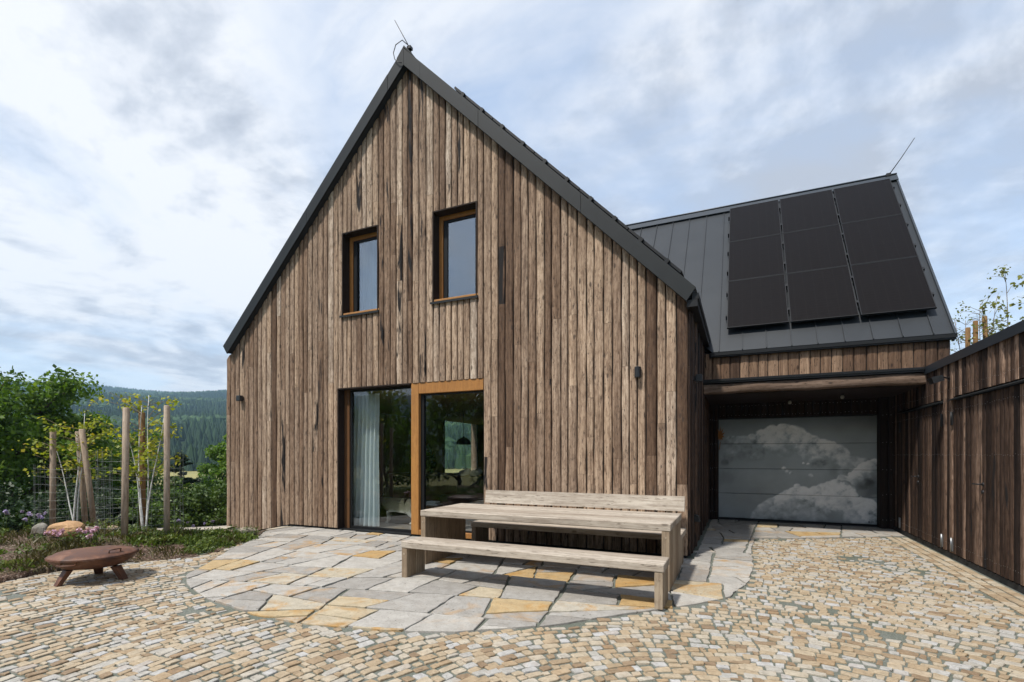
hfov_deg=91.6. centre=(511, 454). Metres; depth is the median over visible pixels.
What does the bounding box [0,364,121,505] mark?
tree
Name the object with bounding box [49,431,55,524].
wooden stake
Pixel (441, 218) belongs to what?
window
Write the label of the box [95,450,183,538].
wire guard
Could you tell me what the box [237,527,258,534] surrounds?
rock
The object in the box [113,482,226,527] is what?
shrub
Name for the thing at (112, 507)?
shrub
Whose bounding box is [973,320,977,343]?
wooden stake
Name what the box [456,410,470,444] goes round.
pendant lamp
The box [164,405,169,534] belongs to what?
wooden stake
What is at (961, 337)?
sapling
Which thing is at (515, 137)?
solar panel
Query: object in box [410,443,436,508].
potted plant
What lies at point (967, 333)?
wooden stake
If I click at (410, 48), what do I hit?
lightning rod
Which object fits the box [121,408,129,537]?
wooden stake
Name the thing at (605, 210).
solar panel
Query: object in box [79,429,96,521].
wooden stake
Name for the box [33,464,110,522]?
wire guard
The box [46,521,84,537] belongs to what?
rock
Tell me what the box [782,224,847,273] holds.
solar panel
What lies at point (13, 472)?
tree
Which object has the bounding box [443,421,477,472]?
picture window
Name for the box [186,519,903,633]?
patio
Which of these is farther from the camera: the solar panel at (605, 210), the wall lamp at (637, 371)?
the solar panel at (605, 210)
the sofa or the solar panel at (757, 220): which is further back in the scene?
the sofa
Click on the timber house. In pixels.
(529, 313)
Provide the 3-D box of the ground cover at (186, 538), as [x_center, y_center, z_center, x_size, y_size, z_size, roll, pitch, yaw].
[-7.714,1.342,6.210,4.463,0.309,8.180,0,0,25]
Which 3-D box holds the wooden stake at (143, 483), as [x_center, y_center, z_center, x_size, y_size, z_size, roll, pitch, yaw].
[-6.503,0.346,8.750,0.112,2.182,0.105,0,0,25]
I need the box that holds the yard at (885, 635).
[0,519,1023,681]
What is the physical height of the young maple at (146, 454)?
2.404 m
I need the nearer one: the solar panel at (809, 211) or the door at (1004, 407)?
the door at (1004, 407)
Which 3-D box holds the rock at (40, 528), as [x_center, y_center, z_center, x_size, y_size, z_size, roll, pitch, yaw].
[-7.588,1.212,8.003,0.221,0.246,0.131,0,0,-5]
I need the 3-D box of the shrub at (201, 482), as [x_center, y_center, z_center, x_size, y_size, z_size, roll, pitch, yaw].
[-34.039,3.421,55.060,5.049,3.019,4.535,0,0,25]
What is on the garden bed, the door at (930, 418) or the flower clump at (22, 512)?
the flower clump at (22, 512)
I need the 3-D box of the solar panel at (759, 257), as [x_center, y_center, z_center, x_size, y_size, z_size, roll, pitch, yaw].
[5.227,-4.243,10.728,1.079,1.213,0.981,0,0,25]
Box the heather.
[0,520,247,572]
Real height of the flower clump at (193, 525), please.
0.409 m
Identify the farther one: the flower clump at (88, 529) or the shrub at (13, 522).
the shrub at (13, 522)
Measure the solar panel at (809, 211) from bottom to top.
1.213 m
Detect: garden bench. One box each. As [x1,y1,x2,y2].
[401,537,668,609]
[471,490,685,565]
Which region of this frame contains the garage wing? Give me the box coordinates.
[626,173,956,528]
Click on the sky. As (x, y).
(158, 158)
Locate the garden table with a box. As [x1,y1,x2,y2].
[420,503,681,591]
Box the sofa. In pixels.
[439,475,483,505]
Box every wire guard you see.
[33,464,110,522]
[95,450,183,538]
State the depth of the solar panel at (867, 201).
10.66 m
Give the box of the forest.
[1,381,470,471]
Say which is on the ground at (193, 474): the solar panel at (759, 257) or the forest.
the forest
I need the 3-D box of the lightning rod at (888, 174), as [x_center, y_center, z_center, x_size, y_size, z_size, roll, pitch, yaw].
[8.565,-6.546,10.986,0.524,0.644,0.104,0,0,43]
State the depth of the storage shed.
6.61 m
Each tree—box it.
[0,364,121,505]
[0,365,62,508]
[4,410,136,497]
[93,430,163,508]
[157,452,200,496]
[196,433,226,496]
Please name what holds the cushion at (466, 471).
on the sofa
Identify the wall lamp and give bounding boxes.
[236,395,243,400]
[634,366,640,377]
[694,374,702,381]
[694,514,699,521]
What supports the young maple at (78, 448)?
on the garden bed
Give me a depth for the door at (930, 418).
7.90 m
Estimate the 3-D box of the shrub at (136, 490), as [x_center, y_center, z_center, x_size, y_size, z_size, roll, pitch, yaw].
[-11.051,1.924,15.079,2.625,2.159,2.374,0,0,3]
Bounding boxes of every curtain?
[354,393,379,526]
[362,240,376,310]
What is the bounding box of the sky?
[0,0,1023,391]
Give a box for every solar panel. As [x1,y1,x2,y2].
[454,86,493,121]
[493,118,534,154]
[534,152,580,192]
[579,189,628,231]
[628,228,683,276]
[726,274,788,328]
[727,234,784,281]
[728,200,780,241]
[779,189,838,232]
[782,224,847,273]
[786,266,858,322]
[833,178,902,223]
[841,214,917,264]
[850,256,936,315]
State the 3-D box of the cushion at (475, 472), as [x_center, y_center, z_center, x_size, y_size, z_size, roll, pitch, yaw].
[-0.992,0.490,13.687,0.380,0.230,0.155,0,0,25]
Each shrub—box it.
[0,474,120,530]
[0,500,48,533]
[56,478,163,526]
[109,486,184,521]
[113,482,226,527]
[162,475,226,526]
[194,475,221,487]
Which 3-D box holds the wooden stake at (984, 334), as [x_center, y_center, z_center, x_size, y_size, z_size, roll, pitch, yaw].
[11.442,-2.320,12.001,0.191,2.043,0.099,0,0,0]
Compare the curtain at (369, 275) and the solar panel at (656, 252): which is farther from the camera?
the curtain at (369, 275)
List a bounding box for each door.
[337,378,483,538]
[718,414,876,526]
[899,410,919,537]
[919,404,943,547]
[950,393,985,567]
[986,384,1023,585]
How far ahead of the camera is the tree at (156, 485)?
19.20 m
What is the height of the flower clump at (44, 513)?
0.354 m
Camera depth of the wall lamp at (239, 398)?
10.97 m
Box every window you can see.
[340,225,378,317]
[430,201,477,303]
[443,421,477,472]
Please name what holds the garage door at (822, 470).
in the garage wing
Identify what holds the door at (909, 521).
in the storage shed
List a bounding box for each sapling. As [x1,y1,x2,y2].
[951,291,1004,351]
[960,265,1023,335]
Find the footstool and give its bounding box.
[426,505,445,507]
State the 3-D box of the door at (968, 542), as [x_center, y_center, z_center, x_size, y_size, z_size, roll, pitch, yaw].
[6.087,0.322,6.670,0.113,2.175,1.062,0,0,25]
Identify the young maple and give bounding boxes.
[12,395,121,520]
[86,392,187,530]
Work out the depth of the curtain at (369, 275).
10.39 m
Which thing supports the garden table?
on the patio
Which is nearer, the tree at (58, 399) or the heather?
the heather
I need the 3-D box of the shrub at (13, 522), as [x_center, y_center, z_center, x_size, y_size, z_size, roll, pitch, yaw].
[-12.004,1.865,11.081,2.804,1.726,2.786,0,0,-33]
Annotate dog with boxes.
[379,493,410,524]
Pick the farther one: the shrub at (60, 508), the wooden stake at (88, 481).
the shrub at (60, 508)
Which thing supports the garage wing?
on the ground at (193, 474)
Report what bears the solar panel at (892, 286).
attached to the garage wing
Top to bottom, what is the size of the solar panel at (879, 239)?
1.213 m
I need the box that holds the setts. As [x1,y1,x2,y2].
[0,537,1023,681]
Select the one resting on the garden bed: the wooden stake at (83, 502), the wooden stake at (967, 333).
the wooden stake at (83, 502)
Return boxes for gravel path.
[157,525,232,529]
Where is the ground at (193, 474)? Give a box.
[18,440,464,523]
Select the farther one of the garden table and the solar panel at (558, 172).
the solar panel at (558, 172)
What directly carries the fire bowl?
on the setts
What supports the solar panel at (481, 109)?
attached to the timber house
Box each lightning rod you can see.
[393,21,412,62]
[886,138,914,176]
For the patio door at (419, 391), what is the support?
in the timber house
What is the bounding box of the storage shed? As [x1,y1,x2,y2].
[892,320,1023,593]
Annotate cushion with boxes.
[459,468,470,475]
[470,468,481,475]
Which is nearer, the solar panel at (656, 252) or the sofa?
the solar panel at (656, 252)
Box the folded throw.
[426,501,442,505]
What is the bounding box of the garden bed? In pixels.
[0,529,266,582]
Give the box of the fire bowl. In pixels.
[45,545,138,586]
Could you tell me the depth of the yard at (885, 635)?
4.27 m
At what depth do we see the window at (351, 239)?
9.92 m
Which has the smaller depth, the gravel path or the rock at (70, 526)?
the rock at (70, 526)
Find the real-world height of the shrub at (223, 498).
2.241 m
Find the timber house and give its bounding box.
[223,46,710,557]
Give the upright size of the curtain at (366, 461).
2.690 m
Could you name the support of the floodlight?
attached to the storage shed
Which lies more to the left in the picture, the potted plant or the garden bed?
the garden bed
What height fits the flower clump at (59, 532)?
0.322 m
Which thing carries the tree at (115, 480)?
on the ground at (193, 474)
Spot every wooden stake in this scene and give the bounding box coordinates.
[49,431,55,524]
[75,431,87,523]
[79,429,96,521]
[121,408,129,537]
[138,412,145,527]
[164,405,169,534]
[965,327,970,346]
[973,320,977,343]
[982,316,987,337]
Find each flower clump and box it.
[0,509,40,533]
[37,511,46,523]
[43,528,92,546]
[74,526,98,547]
[176,519,214,530]
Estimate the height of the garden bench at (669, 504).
0.905 m
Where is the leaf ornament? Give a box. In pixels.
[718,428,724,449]
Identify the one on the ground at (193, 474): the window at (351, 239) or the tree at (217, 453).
the tree at (217, 453)
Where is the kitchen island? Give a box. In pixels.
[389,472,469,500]
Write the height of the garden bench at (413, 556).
0.438 m
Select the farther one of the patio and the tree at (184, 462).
the tree at (184, 462)
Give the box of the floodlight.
[928,375,949,384]
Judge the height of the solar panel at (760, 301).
1.213 m
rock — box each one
[31,523,47,535]
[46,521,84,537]
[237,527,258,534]
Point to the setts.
(140, 660)
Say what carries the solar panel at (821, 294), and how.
attached to the garage wing
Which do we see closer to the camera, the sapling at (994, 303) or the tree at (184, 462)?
the sapling at (994, 303)

